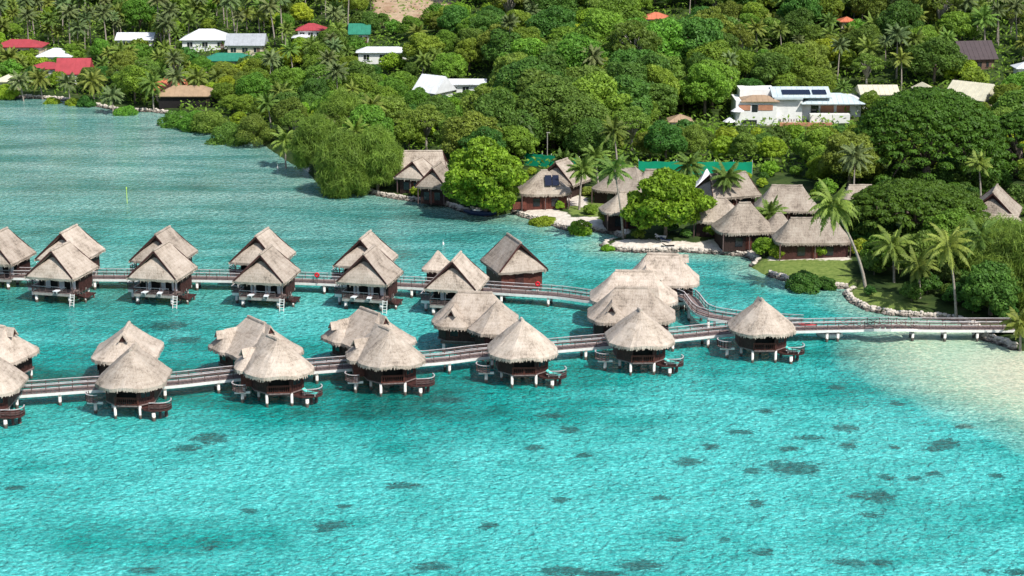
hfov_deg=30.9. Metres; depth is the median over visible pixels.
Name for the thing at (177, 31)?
coconut palm
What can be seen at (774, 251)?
shrub
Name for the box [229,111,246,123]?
bushy tree
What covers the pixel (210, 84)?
bushy tree
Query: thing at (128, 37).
house
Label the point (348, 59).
broadleaf tree
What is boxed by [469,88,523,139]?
broadleaf tree
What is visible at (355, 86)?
coconut palm
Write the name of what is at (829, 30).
coconut palm
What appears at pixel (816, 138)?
broadleaf tree
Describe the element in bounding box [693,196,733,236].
garden bungalow
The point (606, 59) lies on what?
broadleaf tree
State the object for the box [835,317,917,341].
boardwalk
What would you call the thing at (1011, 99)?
broadleaf tree
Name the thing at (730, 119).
parasol
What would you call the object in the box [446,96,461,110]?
bushy tree
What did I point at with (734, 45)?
broadleaf tree
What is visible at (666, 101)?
broadleaf tree
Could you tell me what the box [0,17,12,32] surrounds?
coconut palm
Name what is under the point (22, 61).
coconut palm
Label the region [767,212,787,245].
garden bungalow
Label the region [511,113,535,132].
coconut palm
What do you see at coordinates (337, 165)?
casuarina tree
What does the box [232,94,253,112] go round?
broadleaf tree
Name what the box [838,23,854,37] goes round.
coconut palm
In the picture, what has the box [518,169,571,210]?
garden bungalow
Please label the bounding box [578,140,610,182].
coconut palm
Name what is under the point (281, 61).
coconut palm
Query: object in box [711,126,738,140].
shrub
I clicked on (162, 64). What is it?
broadleaf tree
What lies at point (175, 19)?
coconut palm
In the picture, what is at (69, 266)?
overwater bungalow
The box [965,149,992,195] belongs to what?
coconut palm
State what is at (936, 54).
broadleaf tree
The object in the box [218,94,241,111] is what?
broadleaf tree
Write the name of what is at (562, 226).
stone sea wall
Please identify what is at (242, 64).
shrub
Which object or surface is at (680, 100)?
broadleaf tree
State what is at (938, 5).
broadleaf tree
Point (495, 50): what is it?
broadleaf tree
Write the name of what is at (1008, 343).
stone sea wall
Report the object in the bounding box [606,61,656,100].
broadleaf tree
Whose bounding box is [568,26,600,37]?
broadleaf tree
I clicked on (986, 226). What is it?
coconut palm
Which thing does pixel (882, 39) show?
coconut palm
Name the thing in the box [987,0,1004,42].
coconut palm
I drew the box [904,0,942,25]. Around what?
broadleaf tree
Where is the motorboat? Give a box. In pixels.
[463,205,495,215]
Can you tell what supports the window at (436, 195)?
in the garden bungalow at (429, 183)
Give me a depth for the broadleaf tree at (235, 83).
428.46 m
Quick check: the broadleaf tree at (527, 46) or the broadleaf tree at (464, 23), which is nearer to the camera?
the broadleaf tree at (527, 46)
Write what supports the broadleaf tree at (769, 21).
on the ground
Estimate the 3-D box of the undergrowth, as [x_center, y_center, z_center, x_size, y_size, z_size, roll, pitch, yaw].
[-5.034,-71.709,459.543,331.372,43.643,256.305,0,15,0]
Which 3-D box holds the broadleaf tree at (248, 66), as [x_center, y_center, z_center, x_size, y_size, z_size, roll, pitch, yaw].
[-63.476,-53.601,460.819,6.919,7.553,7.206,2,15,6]
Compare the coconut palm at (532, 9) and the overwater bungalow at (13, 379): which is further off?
the coconut palm at (532, 9)
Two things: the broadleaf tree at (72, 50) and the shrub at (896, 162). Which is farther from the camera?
the broadleaf tree at (72, 50)
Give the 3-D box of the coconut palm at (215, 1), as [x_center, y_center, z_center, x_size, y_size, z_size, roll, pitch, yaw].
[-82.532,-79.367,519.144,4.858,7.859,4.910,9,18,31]
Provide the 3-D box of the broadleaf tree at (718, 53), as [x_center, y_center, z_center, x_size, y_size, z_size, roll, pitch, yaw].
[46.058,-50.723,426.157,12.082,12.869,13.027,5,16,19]
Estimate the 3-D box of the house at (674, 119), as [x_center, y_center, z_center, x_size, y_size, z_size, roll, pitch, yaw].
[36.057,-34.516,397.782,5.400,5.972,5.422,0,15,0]
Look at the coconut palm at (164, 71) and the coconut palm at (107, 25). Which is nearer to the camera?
the coconut palm at (164, 71)
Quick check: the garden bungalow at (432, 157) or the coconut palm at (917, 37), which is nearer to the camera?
the garden bungalow at (432, 157)
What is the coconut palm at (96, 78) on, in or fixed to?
on the ground
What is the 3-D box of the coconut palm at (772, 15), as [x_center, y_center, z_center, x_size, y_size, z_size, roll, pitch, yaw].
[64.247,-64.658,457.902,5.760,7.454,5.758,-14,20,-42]
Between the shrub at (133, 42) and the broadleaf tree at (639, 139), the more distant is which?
the shrub at (133, 42)
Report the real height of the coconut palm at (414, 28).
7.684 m
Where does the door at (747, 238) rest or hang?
in the garden bungalow at (741, 226)
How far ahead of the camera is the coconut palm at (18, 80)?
445.01 m
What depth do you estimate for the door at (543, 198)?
325.50 m
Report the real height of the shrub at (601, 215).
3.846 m
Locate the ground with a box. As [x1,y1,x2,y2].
[1,0,1023,350]
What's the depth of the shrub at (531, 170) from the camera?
352.49 m
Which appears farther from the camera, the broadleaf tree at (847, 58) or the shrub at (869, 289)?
the broadleaf tree at (847, 58)
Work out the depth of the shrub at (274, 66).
466.53 m
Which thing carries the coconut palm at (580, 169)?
on the ground
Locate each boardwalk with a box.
[0,267,688,312]
[15,318,838,408]
[671,288,803,337]
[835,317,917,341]
[909,317,1014,341]
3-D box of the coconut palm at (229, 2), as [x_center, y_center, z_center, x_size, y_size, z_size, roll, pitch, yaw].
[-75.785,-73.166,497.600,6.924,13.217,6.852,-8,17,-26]
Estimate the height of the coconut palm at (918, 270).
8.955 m
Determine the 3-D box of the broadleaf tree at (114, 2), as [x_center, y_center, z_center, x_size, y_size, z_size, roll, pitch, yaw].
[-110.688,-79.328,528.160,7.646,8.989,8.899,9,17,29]
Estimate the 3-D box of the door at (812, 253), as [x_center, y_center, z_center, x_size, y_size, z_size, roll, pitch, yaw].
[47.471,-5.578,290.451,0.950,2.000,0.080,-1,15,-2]
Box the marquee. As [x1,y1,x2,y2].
[696,169,709,185]
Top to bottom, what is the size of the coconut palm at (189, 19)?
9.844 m
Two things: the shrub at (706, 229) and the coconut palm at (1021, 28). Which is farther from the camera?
the coconut palm at (1021, 28)
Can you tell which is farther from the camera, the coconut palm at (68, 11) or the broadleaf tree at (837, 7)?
the coconut palm at (68, 11)
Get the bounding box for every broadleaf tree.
[3,23,23,38]
[62,43,85,57]
[76,67,105,86]
[90,38,110,59]
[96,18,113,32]
[96,66,110,84]
[105,65,123,75]
[107,50,137,68]
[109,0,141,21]
[110,71,124,93]
[111,65,151,102]
[121,0,159,30]
[130,45,146,59]
[134,56,159,70]
[142,65,165,78]
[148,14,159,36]
[157,59,171,69]
[158,49,189,70]
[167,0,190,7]
[190,55,214,72]
[200,18,217,28]
[208,61,239,77]
[210,81,234,100]
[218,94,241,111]
[232,80,256,94]
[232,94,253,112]
[233,71,248,78]
[233,75,243,80]
[235,72,273,99]
[242,58,269,72]
[246,68,269,85]
[249,97,272,117]
[253,51,264,57]
[267,66,301,91]
[270,92,301,110]
[270,96,308,130]
[273,0,294,12]
[274,13,294,28]
[279,109,305,131]
[288,67,309,93]
[297,78,329,100]
[301,55,322,70]
[301,92,320,106]
[302,42,333,57]
[302,43,338,62]
[304,64,341,89]
[305,58,341,89]
[309,90,351,112]
[314,27,348,51]
[337,56,358,67]
[341,60,382,87]
[341,72,377,96]
[342,0,368,10]
[342,104,394,136]
[356,92,372,102]
[358,12,381,35]
[366,85,401,99]
[369,64,381,73]
[378,13,389,27]
[378,96,411,123]
[383,76,408,96]
[390,70,417,90]
[393,118,425,149]
[396,15,423,39]
[399,104,445,149]
[400,32,445,68]
[403,62,419,73]
[404,87,430,104]
[418,95,459,129]
[427,16,443,32]
[430,52,467,78]
[434,109,453,125]
[434,116,464,143]
[435,5,450,16]
[435,29,456,52]
[437,4,468,38]
[441,110,503,153]
[453,89,469,97]
[454,28,484,60]
[454,37,483,71]
[454,105,462,116]
[456,14,490,36]
[457,126,506,155]
[458,85,492,112]
[467,82,489,94]
[468,9,503,39]
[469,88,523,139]
[475,5,505,14]
[476,24,519,46]
[481,27,522,61]
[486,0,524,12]
[488,51,527,87]
[489,85,520,111]
[493,55,564,91]
[497,9,531,31]
[498,38,546,57]
[500,125,539,157]
[501,108,548,158]
[505,26,547,50]
[508,53,576,86]
[512,0,524,11]
[513,67,565,95]
[514,77,591,151]
[517,91,550,125]
[524,0,578,18]
[524,5,577,39]
[526,39,565,56]
[535,44,571,67]
[539,96,611,155]
[547,26,572,41]
[552,32,612,68]
[562,117,618,152]
[563,71,632,117]
[566,64,607,78]
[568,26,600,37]
[575,39,611,63]
[576,7,627,45]
[577,0,584,8]
[578,0,587,9]
[586,0,608,15]
[592,57,607,68]
[593,120,625,153]
[595,0,647,20]
[597,74,653,117]
[605,19,662,51]
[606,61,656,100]
[607,48,655,71]
[611,106,651,151]
[613,33,653,57]
[624,17,648,23]
[625,97,660,130]
[629,21,656,32]
[631,130,668,157]
[633,52,669,82]
[636,17,693,61]
[638,0,652,8]
[643,120,687,160]
[644,52,685,78]
[646,64,679,95]
[649,83,678,119]
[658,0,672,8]
[670,16,724,62]
[677,76,689,111]
[679,63,732,118]
[682,124,708,158]
[683,51,713,75]
[684,6,712,18]
[686,40,740,73]
[687,6,733,33]
[687,59,739,108]
[691,31,742,57]
[701,128,715,139]
[702,0,725,6]
[707,13,744,45]
[716,0,743,19]
[725,0,759,4]
[725,24,754,47]
[728,132,758,161]
[734,78,764,93]
[735,49,756,77]
[739,13,759,31]
[740,2,768,20]
[749,0,777,6]
[750,51,794,84]
[753,48,767,64]
[755,17,781,47]
[755,132,772,157]
[763,42,814,74]
[771,72,800,85]
[776,0,822,21]
[782,7,814,37]
[792,65,837,92]
[793,40,829,69]
[797,23,823,44]
[799,127,834,159]
[804,125,831,140]
[807,147,839,170]
[815,131,881,186]
[816,0,844,17]
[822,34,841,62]
[823,126,839,133]
[834,49,856,73]
[840,24,889,52]
[840,165,883,180]
[843,124,875,144]
[849,0,889,16]
[850,53,887,83]
[859,90,879,111]
[859,234,903,270]
[869,96,888,109]
[876,0,924,45]
[893,120,921,161]
[893,230,947,273]
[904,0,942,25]
[904,24,941,47]
[904,37,967,83]
[918,0,962,18]
[920,207,977,237]
[928,141,951,166]
[935,11,978,40]
[959,260,1022,315]
[960,115,1016,146]
[974,101,990,115]
[989,83,1021,104]
[991,87,1023,110]
[991,106,1020,134]
[998,0,1023,24]
[1001,5,1023,33]
[1001,71,1023,89]
[1017,159,1023,179]
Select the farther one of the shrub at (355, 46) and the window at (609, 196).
the shrub at (355, 46)
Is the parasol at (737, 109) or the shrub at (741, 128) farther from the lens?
the parasol at (737, 109)
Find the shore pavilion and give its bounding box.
[155,85,218,109]
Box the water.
[0,98,1023,575]
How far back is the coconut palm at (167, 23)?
483.58 m
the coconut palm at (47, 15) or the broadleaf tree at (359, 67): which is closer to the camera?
the broadleaf tree at (359, 67)
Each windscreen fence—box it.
[524,153,579,166]
[638,159,752,173]
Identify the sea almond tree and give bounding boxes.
[440,135,528,216]
[619,167,717,237]
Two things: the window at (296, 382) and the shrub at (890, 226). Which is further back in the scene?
the shrub at (890, 226)
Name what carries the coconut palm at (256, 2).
on the ground
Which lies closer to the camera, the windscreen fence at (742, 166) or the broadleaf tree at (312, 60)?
the windscreen fence at (742, 166)
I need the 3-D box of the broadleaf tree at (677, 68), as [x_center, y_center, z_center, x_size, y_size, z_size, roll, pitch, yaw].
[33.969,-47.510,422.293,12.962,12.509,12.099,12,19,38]
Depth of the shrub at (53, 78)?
456.21 m
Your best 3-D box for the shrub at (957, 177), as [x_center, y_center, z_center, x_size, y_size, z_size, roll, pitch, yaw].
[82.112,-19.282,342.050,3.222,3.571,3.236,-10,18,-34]
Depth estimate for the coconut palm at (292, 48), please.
461.04 m
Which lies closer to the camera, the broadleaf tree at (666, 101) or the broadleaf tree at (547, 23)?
the broadleaf tree at (666, 101)
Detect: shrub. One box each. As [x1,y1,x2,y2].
[0,58,22,76]
[0,84,19,99]
[19,50,36,68]
[24,48,38,54]
[25,65,45,80]
[31,56,51,66]
[43,97,61,103]
[46,57,58,61]
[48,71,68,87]
[64,97,78,105]
[77,95,96,106]
[113,105,138,115]
[128,38,148,48]
[134,42,153,56]
[157,110,193,128]
[176,110,206,132]
[181,46,199,62]
[181,63,207,77]
[189,110,229,133]
[205,121,252,146]
[234,59,252,70]
[235,55,254,69]
[235,113,276,145]
[256,56,277,71]
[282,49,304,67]
[291,36,306,51]
[341,35,364,54]
[345,38,369,54]
[349,11,367,22]
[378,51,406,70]
[383,19,401,33]
[407,103,417,111]
[409,186,419,196]
[419,10,438,25]
[423,2,443,11]
[453,1,470,13]
[480,2,491,10]
[493,3,505,12]
[527,167,536,173]
[528,215,556,226]
[555,201,564,209]
[567,219,592,235]
[581,186,593,195]
[583,204,597,214]
[598,211,604,220]
[600,244,614,251]
[631,229,645,237]
[634,128,647,138]
[660,220,679,232]
[675,119,697,128]
[679,228,691,237]
[702,127,713,137]
[702,224,714,234]
[708,135,739,157]
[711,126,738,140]
[728,126,748,133]
[750,127,762,135]
[751,237,774,255]
[756,178,768,186]
[758,172,769,178]
[759,160,779,175]
[766,125,792,146]
[769,244,784,258]
[784,269,821,294]
[785,124,805,140]
[788,165,803,174]
[789,133,808,156]
[813,177,838,193]
[814,246,826,255]
[816,276,836,290]
[827,125,845,132]
[842,215,861,234]
[846,18,865,28]
[848,238,867,255]
[851,221,874,240]
[858,252,886,274]
[863,285,876,294]
[879,221,898,235]
[884,169,899,179]
[885,161,904,170]
[894,171,915,178]
[899,223,922,236]
[899,281,923,300]
[913,271,942,293]
[932,170,955,182]
[932,262,961,283]
[935,156,959,170]
[939,283,957,295]
[940,60,967,79]
[941,282,963,304]
[951,174,964,182]
[954,268,969,278]
[957,276,966,284]
[959,59,980,74]
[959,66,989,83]
[960,181,972,187]
[962,298,982,312]
[963,186,979,194]
[970,191,979,196]
[972,173,1000,188]
[982,289,1003,306]
[988,298,1018,315]
[994,169,1012,185]
[998,310,1013,319]
[1005,183,1023,201]
[1016,191,1023,204]
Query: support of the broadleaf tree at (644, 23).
on the ground
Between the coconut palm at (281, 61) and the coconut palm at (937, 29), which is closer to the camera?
the coconut palm at (937, 29)
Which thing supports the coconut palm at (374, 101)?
on the ground
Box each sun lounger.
[141,287,151,294]
[301,387,316,394]
[546,369,561,376]
[659,236,670,241]
[664,357,678,364]
[785,346,800,353]
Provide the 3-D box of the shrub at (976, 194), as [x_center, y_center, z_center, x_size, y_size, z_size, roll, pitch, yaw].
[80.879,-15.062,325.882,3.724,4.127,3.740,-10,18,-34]
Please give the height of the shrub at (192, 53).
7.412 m
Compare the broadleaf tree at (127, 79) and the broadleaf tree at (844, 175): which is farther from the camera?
the broadleaf tree at (127, 79)
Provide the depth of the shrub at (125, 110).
426.23 m
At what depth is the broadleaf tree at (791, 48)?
418.68 m
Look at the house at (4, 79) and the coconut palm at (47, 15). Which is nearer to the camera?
the house at (4, 79)
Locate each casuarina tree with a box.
[285,112,336,174]
[312,127,375,199]
[315,85,362,132]
[355,123,405,192]
[946,212,1006,274]
[967,219,1023,311]
[990,212,1023,231]
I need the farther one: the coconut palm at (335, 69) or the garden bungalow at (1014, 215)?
the coconut palm at (335, 69)
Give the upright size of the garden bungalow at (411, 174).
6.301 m
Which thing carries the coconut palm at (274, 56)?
on the ground
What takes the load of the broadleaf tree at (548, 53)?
on the ground
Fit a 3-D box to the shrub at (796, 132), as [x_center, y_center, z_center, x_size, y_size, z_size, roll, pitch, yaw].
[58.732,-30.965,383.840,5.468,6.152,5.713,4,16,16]
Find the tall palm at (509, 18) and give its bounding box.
[499,13,520,45]
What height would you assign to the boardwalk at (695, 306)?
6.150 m
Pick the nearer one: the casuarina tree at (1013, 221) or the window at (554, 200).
the casuarina tree at (1013, 221)
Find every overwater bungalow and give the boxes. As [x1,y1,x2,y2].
[0,227,36,289]
[0,325,39,378]
[0,357,28,428]
[24,240,98,306]
[34,224,105,274]
[85,342,172,421]
[91,321,163,375]
[126,240,197,308]
[129,225,197,284]
[208,315,303,389]
[228,227,295,287]
[231,244,300,311]
[231,332,322,407]
[320,306,416,371]
[332,229,397,288]
[334,244,403,313]
[345,323,434,396]
[421,250,488,315]
[431,290,518,360]
[476,317,566,388]
[480,232,547,290]
[587,286,675,341]
[589,269,677,306]
[595,307,683,376]
[631,252,699,310]
[717,296,804,363]
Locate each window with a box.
[140,391,150,398]
[292,378,300,385]
[334,345,339,352]
[404,182,408,189]
[406,368,413,375]
[424,192,428,199]
[434,192,439,199]
[449,329,458,336]
[533,199,539,205]
[538,361,545,367]
[552,198,557,205]
[607,193,613,200]
[615,218,620,225]
[656,349,662,355]
[676,288,684,293]
[735,238,742,246]
[742,120,756,124]
[752,105,757,111]
[777,337,784,343]
[797,247,804,255]
[811,106,818,112]
[826,247,833,254]
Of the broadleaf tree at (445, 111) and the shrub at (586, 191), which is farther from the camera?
the broadleaf tree at (445, 111)
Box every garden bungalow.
[393,156,431,194]
[399,150,447,185]
[414,161,451,204]
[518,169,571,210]
[547,157,590,198]
[591,166,642,203]
[598,191,639,230]
[642,169,655,178]
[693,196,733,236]
[696,171,761,205]
[711,201,770,251]
[754,184,818,219]
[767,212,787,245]
[771,217,851,260]
[841,184,872,209]
[979,183,1022,216]
[982,214,1021,223]
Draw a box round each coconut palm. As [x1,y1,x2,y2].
[0,0,7,16]
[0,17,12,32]
[0,45,21,61]
[0,48,21,63]
[1,5,9,16]
[6,0,18,7]
[6,5,19,22]
[7,70,33,100]
[15,0,34,30]
[17,6,37,38]
[17,54,27,73]
[20,4,42,35]
[26,66,51,98]
[32,0,43,26]
[38,8,60,46]
[39,17,60,40]
[39,22,54,41]
[41,0,55,8]
[49,24,67,44]
[52,0,71,34]
[55,72,77,102]
[58,3,80,43]
[65,19,79,40]
[67,19,89,37]
[69,0,90,16]
[70,24,86,39]
[70,37,85,57]
[73,4,89,23]
[75,69,107,98]
[77,5,98,38]
[77,11,92,48]
[81,6,94,43]
[90,4,114,40]
[94,56,109,66]
[97,19,111,32]
[98,0,111,7]
[98,84,125,113]
[100,45,112,62]
[106,10,119,40]
[107,38,129,56]
[108,1,126,31]
[111,17,122,31]
[118,41,138,55]
[137,71,164,110]
[146,0,169,40]
[148,47,165,60]
[150,18,161,43]
[151,20,164,41]
[154,13,177,49]
[155,12,171,40]
[156,38,174,53]
[158,1,181,37]
[159,64,169,74]
[163,64,189,86]
[164,50,184,76]
[165,52,178,71]
[168,16,180,41]
[170,25,182,48]
[176,4,184,21]
[179,3,192,16]
[180,8,198,33]
[183,0,207,29]
[184,67,208,85]
[194,0,207,19]
[197,7,214,22]
[208,68,226,81]
[211,0,220,15]
[219,0,240,32]
[230,10,245,32]
[238,6,252,31]
[242,0,258,21]
[248,6,267,32]
[250,0,263,9]
[252,5,274,32]
[255,91,280,127]
[257,0,282,44]
[259,48,283,71]
[267,0,290,42]
[268,80,291,97]
[270,124,294,167]
[276,20,294,44]
[277,55,285,67]
[279,38,301,66]
[280,81,296,92]
[301,35,320,52]
[313,0,328,13]
[316,49,338,64]
[323,4,344,20]
[323,32,336,42]
[323,113,341,123]
[325,37,343,53]
[325,60,350,87]
[329,0,342,7]
[330,19,346,34]
[334,49,345,63]
[335,14,347,22]
[337,114,369,133]
[341,43,356,55]
[343,78,359,94]
[347,0,348,26]
[360,94,386,111]
[406,23,427,38]
[412,49,432,73]
[426,45,441,60]
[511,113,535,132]
[523,0,538,8]
[525,3,540,14]
[551,147,573,162]
[566,153,598,209]
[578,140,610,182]
[579,44,605,65]
[591,153,634,238]
[597,113,631,158]
[674,150,704,177]
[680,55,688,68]
[710,157,745,193]
[721,49,739,85]
[744,16,767,51]
[752,39,768,50]
[755,192,788,219]
[763,12,781,21]
[768,20,790,43]
[770,0,784,19]
[792,34,804,43]
[806,178,866,287]
[817,22,839,37]
[818,10,839,29]
[825,63,838,76]
[830,38,850,78]
[835,79,851,92]
[835,142,873,183]
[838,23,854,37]
[853,33,883,62]
[861,11,881,31]
[867,225,917,282]
[878,34,891,67]
[882,22,911,78]
[889,46,912,90]
[895,243,940,297]
[900,26,927,72]
[909,5,928,23]
[919,222,974,317]
[930,25,946,39]
[938,26,956,42]
[946,4,963,11]
[958,0,979,38]
[958,215,1001,257]
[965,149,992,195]
[966,0,990,29]
[970,3,999,39]
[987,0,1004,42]
[989,2,1007,45]
[999,307,1023,350]
[1002,0,1023,39]
[1013,33,1023,59]
[1017,21,1023,32]
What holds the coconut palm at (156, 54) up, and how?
on the ground
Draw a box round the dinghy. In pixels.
[816,333,842,338]
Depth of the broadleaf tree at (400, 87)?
419.62 m
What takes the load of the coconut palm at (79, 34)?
on the ground
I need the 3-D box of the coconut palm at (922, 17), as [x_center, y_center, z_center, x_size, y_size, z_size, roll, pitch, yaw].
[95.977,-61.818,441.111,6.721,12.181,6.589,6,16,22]
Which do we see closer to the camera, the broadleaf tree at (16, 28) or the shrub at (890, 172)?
the shrub at (890, 172)
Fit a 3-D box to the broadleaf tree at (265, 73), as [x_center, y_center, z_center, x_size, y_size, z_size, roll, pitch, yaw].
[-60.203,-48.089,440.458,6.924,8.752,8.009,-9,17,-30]
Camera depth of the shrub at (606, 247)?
300.12 m
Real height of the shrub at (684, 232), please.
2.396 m
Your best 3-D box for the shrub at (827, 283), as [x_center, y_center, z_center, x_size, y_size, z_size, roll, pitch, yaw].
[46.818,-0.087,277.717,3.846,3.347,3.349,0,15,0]
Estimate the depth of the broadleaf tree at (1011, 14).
447.56 m
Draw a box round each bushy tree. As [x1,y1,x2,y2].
[0,32,6,42]
[2,7,13,21]
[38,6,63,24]
[171,21,185,37]
[203,0,216,8]
[205,82,216,87]
[215,75,234,86]
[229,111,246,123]
[269,12,279,25]
[275,47,285,58]
[289,2,313,25]
[302,102,311,114]
[421,119,435,139]
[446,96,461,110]
[574,8,594,23]
[755,136,787,160]
[805,155,830,181]
[810,38,838,61]
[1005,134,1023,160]
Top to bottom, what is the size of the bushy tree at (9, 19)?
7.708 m
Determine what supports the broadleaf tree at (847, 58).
on the ground
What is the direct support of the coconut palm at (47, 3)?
on the ground
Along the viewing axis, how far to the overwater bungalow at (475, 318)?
244.46 m
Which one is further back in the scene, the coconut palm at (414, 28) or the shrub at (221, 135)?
the coconut palm at (414, 28)
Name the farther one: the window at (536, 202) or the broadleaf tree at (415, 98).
the broadleaf tree at (415, 98)
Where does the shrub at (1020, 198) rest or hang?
on the ground
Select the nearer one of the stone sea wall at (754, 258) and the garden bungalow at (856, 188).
the stone sea wall at (754, 258)
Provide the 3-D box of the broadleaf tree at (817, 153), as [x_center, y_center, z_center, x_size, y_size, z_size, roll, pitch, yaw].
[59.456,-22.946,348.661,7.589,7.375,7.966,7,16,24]
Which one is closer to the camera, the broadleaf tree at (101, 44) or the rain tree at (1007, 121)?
the rain tree at (1007, 121)
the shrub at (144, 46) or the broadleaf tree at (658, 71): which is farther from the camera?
the shrub at (144, 46)
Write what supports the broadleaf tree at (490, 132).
on the ground
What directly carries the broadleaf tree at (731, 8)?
on the ground
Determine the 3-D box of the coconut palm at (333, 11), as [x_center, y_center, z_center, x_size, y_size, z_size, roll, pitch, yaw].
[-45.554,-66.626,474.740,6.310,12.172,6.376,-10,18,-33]
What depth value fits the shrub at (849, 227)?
303.87 m
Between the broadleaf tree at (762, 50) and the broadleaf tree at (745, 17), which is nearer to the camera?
the broadleaf tree at (762, 50)
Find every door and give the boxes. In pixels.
[429,192,433,202]
[515,274,523,285]
[543,198,547,208]
[623,218,627,228]
[746,237,751,248]
[811,246,817,258]
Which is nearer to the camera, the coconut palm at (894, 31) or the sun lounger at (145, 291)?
the sun lounger at (145, 291)
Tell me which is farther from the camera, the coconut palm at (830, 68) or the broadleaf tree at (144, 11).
the broadleaf tree at (144, 11)
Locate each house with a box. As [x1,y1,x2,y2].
[0,74,19,89]
[1,39,49,58]
[32,62,55,76]
[36,48,72,58]
[55,58,93,84]
[115,32,157,48]
[155,79,187,101]
[179,29,226,51]
[206,53,250,72]
[224,33,268,55]
[291,34,309,46]
[295,23,327,37]
[348,23,371,42]
[356,46,405,63]
[412,74,456,96]
[449,78,486,96]
[643,12,667,20]
[667,114,692,125]
[836,16,853,30]
[854,84,899,97]
[911,82,932,97]
[944,80,994,105]
[952,40,998,69]
[1010,62,1023,73]
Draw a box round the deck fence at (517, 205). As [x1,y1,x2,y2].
[513,200,569,209]
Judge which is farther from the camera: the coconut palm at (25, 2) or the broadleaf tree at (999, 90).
the coconut palm at (25, 2)
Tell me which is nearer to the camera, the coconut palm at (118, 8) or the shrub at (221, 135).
the shrub at (221, 135)
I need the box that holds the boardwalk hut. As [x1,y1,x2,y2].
[422,250,449,294]
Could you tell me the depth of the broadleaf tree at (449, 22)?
464.58 m
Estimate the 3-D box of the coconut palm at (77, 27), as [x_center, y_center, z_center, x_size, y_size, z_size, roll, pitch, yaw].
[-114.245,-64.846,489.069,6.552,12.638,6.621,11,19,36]
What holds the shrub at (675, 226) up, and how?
on the ground
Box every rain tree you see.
[839,177,990,235]
[841,86,1013,198]
[986,109,1023,178]
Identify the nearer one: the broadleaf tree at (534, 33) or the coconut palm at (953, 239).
the coconut palm at (953, 239)
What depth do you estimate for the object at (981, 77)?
415.01 m
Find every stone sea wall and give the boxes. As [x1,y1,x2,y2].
[7,94,171,113]
[363,189,489,216]
[510,209,621,237]
[599,237,760,266]
[766,270,848,288]
[842,285,971,324]
[967,320,1017,349]
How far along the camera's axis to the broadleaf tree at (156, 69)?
448.81 m
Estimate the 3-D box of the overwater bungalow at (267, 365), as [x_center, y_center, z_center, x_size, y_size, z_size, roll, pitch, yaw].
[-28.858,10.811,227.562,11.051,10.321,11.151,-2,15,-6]
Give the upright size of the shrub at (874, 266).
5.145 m
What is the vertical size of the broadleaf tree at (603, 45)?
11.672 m
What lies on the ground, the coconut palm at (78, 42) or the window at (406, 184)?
the coconut palm at (78, 42)
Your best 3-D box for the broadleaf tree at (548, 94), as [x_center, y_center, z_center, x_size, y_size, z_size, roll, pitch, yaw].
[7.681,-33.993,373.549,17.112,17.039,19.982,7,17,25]
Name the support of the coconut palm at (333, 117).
on the ground
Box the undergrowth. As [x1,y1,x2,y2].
[0,0,1023,186]
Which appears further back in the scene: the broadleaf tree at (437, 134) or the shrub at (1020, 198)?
the broadleaf tree at (437, 134)
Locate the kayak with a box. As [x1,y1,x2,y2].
[799,323,815,325]
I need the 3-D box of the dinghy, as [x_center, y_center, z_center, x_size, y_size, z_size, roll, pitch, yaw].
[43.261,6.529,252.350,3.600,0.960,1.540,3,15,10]
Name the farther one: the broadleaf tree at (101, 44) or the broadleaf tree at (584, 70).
the broadleaf tree at (101, 44)
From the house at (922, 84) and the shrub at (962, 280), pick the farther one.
the house at (922, 84)
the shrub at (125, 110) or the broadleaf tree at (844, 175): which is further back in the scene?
the shrub at (125, 110)
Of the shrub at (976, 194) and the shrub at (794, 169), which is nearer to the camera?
the shrub at (976, 194)
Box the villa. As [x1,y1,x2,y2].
[731,85,864,125]
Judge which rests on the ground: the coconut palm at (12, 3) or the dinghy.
the coconut palm at (12, 3)
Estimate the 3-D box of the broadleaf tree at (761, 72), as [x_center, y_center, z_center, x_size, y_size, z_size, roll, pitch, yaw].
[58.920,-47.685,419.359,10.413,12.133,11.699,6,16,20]
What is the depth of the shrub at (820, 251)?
290.09 m
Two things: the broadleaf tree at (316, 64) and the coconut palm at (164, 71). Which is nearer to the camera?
the broadleaf tree at (316, 64)
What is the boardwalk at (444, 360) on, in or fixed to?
in the water
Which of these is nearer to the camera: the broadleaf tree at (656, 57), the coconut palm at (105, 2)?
the broadleaf tree at (656, 57)
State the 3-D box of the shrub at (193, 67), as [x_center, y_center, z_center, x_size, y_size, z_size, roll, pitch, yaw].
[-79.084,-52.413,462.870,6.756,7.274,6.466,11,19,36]
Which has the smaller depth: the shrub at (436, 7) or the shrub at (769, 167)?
the shrub at (769, 167)
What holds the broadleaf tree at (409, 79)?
on the ground
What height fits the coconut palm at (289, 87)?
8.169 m
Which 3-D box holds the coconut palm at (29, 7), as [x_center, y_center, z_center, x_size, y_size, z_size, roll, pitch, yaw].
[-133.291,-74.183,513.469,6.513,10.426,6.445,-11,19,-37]
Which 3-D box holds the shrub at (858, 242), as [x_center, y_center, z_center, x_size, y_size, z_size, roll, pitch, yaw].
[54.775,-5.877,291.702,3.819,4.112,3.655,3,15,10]
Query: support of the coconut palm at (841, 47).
on the ground
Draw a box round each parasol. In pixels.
[723,117,734,126]
[731,106,743,118]
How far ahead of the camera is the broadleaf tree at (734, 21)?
440.68 m
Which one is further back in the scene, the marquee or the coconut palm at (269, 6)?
the coconut palm at (269, 6)
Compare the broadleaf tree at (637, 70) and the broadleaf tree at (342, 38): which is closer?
the broadleaf tree at (637, 70)
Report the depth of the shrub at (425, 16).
478.22 m

